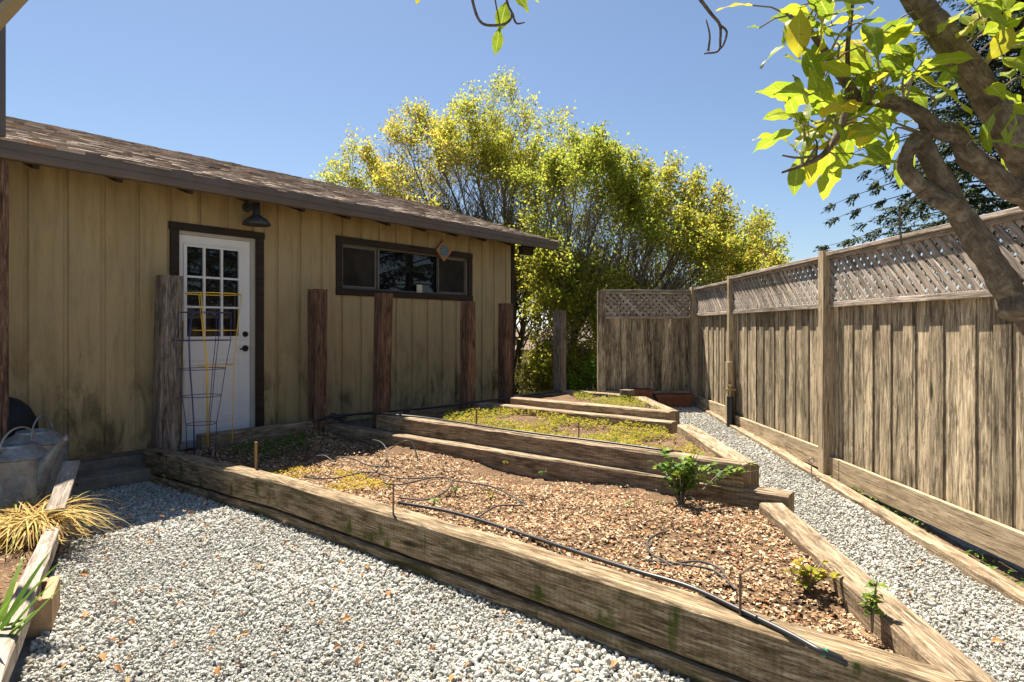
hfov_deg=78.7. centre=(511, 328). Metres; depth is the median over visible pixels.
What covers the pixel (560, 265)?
garden tree
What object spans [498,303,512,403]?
wooden post
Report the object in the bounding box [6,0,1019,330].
sky
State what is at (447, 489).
drip tube
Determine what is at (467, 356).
wooden post
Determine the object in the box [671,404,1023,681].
gravel
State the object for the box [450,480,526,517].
drip tube
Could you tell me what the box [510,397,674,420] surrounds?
landscape timber
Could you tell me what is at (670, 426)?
landscape timber
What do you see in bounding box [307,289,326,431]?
wooden post
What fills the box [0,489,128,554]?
dry grass clump
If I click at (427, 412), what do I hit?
landscape timber
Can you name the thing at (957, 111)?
conifer tree
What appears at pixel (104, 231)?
garden cottage
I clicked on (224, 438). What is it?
landscape timber
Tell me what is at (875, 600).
young shoot
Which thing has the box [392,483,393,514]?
garden stake
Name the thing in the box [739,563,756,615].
garden stake
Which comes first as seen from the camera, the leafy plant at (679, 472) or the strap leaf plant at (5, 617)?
the strap leaf plant at (5, 617)
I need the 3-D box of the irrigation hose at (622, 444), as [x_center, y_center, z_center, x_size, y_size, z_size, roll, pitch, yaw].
[-0.354,0.949,5.812,3.929,0.119,0.423,0,0,32]
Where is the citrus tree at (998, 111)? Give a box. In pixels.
[415,0,1023,335]
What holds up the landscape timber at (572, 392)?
on the garden soil at (563, 398)
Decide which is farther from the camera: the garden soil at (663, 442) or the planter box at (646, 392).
the planter box at (646, 392)
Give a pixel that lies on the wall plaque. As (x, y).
(443, 251)
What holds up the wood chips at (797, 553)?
on the garden soil at (828, 603)
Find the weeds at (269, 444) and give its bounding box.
[223,432,319,462]
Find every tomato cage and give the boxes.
[174,312,230,457]
[185,292,241,446]
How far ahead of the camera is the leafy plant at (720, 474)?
4.24 m
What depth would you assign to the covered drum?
5.08 m
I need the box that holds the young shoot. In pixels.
[859,579,888,632]
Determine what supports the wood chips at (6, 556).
on the garden soil at (14, 559)
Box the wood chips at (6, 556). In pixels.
[0,532,36,600]
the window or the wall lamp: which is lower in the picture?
the window
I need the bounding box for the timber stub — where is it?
[620,389,633,400]
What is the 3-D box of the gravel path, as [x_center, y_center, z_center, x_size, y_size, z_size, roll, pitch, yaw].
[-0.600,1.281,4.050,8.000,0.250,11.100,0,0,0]
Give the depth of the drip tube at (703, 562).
3.07 m
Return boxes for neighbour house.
[515,321,595,393]
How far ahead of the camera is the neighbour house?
29.05 m
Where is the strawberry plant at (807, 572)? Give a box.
[780,556,840,588]
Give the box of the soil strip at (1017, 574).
[752,440,1023,587]
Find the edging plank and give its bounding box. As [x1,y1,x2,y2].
[0,517,65,681]
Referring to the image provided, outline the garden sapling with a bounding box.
[517,277,611,389]
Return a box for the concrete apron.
[71,449,184,493]
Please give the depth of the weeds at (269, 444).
6.05 m
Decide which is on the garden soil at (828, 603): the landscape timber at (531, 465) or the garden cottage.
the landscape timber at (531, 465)
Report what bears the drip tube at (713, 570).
on the wood chips at (797, 553)
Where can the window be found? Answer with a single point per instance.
(361, 270)
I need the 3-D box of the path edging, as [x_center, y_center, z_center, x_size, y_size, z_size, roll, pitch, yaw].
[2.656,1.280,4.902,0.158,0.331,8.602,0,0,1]
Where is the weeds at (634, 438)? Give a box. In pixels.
[442,406,715,456]
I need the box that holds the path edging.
[695,404,1023,606]
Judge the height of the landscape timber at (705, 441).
0.205 m
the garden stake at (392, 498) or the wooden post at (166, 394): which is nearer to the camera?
the garden stake at (392, 498)
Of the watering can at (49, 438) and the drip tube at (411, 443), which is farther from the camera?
the drip tube at (411, 443)
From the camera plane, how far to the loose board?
4.13 m
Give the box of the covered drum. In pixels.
[9,397,38,436]
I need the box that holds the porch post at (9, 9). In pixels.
[0,0,27,442]
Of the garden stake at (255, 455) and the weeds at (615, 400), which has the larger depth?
the weeds at (615, 400)
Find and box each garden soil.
[0,515,41,605]
[185,431,888,650]
[427,409,716,457]
[526,395,650,416]
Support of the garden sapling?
on the ground
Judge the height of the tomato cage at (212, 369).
1.397 m
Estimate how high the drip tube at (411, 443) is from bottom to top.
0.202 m
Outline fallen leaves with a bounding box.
[59,414,1005,681]
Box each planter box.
[620,388,652,399]
[653,393,693,407]
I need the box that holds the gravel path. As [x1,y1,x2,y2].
[9,409,1023,681]
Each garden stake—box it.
[255,442,256,468]
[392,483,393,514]
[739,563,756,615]
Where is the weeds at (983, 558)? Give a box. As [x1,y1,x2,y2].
[777,446,1023,585]
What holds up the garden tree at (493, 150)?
on the ground
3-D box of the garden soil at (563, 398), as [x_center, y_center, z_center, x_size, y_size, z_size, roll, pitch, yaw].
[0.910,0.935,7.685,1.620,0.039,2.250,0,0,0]
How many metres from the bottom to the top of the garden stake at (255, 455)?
0.235 m
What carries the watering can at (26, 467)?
on the garden soil at (14, 559)
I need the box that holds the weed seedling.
[429,496,440,505]
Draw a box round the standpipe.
[724,385,735,426]
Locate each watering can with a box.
[0,426,70,514]
[4,415,68,490]
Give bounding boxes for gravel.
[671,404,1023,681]
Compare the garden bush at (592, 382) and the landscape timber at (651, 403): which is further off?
the garden bush at (592, 382)
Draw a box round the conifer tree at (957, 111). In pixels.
[813,0,1023,297]
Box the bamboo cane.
[180,321,183,443]
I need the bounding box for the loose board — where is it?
[45,460,79,513]
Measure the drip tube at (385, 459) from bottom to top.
0.123 m
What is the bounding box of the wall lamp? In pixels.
[242,202,270,226]
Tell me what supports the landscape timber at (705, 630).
on the landscape timber at (628, 646)
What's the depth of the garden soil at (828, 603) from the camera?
3.67 m
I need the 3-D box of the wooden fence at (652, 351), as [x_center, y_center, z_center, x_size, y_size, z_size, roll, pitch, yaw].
[2.021,0.359,9.443,1.458,1.883,0.106,0,0,0]
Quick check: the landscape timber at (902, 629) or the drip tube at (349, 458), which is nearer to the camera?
the landscape timber at (902, 629)
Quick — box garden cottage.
[0,116,558,461]
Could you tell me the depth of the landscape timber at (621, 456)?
5.19 m
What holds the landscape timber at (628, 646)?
on the ground
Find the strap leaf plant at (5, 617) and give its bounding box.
[0,549,76,636]
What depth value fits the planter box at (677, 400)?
9.08 m
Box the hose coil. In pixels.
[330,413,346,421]
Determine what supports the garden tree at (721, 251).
on the ground
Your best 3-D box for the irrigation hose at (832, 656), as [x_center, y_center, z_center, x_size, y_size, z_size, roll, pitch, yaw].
[0.226,1.128,3.165,0.166,0.084,2.795,0,0,-42]
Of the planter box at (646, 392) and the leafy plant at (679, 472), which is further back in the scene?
the planter box at (646, 392)
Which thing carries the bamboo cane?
on the garden soil at (828, 603)
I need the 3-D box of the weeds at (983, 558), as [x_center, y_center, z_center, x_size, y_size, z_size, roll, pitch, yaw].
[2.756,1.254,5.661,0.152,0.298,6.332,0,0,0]
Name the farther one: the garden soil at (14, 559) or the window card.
the window card
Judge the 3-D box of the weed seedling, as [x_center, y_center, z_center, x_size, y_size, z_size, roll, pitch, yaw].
[-0.516,1.158,4.166,0.089,0.059,0.060,0,0,41]
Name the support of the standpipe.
on the ground
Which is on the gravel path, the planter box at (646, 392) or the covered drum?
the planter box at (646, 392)
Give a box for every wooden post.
[151,274,182,450]
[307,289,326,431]
[372,293,392,428]
[460,301,475,411]
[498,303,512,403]
[553,310,565,394]
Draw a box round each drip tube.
[305,471,428,478]
[307,455,397,466]
[364,439,387,478]
[380,476,451,500]
[389,440,418,463]
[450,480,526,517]
[629,559,736,590]
[646,529,700,583]
[651,560,729,583]
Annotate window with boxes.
[335,235,472,300]
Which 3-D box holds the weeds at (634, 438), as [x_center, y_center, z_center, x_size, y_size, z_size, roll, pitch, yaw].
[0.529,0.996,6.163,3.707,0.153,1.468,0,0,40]
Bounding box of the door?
[179,234,249,440]
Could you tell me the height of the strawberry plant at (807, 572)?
0.140 m
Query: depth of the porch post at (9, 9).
4.88 m
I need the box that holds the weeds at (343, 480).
[266,466,391,490]
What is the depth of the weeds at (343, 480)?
4.94 m
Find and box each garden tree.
[310,65,607,394]
[501,120,672,386]
[572,150,795,391]
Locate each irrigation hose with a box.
[312,413,681,451]
[314,391,561,422]
[397,501,847,666]
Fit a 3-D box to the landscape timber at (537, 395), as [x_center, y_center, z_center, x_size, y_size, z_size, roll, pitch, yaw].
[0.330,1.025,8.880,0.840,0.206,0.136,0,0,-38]
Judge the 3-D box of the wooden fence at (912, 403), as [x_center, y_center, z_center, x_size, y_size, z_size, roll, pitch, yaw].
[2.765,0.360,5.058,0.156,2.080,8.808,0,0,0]
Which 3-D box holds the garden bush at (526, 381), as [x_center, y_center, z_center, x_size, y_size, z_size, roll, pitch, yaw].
[0.308,0.950,11.599,1.688,0.970,1.526,0,0,0]
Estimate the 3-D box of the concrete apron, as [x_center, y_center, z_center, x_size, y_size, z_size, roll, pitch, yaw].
[-4.346,1.350,4.720,0.400,0.300,3.740,0,0,39]
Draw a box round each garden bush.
[515,358,552,393]
[566,353,596,391]
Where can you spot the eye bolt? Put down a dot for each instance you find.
(811, 464)
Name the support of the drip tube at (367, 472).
on the wood chips at (797, 553)
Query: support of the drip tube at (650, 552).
on the garden soil at (828, 603)
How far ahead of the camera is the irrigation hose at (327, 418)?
7.72 m
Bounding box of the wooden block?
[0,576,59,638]
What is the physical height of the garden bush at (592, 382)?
0.880 m
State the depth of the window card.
8.76 m
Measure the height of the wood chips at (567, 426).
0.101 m
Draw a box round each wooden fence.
[597,289,690,400]
[689,206,1023,567]
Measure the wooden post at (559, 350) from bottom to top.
1.460 m
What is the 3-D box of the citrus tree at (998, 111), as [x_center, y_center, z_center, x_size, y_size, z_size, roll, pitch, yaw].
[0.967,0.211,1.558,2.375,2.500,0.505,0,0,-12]
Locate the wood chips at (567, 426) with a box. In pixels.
[423,409,703,450]
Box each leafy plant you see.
[646,447,717,505]
[699,460,761,491]
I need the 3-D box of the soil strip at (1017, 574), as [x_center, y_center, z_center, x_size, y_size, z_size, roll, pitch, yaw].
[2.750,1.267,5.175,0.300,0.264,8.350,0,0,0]
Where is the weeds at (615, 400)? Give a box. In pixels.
[573,391,664,409]
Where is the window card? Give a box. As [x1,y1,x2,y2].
[417,285,421,292]
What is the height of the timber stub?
0.500 m
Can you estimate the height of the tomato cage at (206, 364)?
1.403 m
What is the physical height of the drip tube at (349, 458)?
0.053 m
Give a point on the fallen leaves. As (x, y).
(217, 670)
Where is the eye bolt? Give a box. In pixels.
[808,457,814,477]
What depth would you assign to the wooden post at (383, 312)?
7.04 m
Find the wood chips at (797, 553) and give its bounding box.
[181,429,892,652]
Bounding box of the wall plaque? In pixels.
[436,240,451,261]
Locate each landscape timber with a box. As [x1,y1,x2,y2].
[143,447,966,681]
[149,475,751,681]
[196,419,335,450]
[325,423,793,514]
[376,413,750,487]
[403,400,476,416]
[473,402,677,433]
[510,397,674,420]
[513,391,559,397]
[564,390,619,397]
[635,396,679,423]
[677,424,758,485]
[759,502,996,681]
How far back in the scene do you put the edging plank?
2.79 m

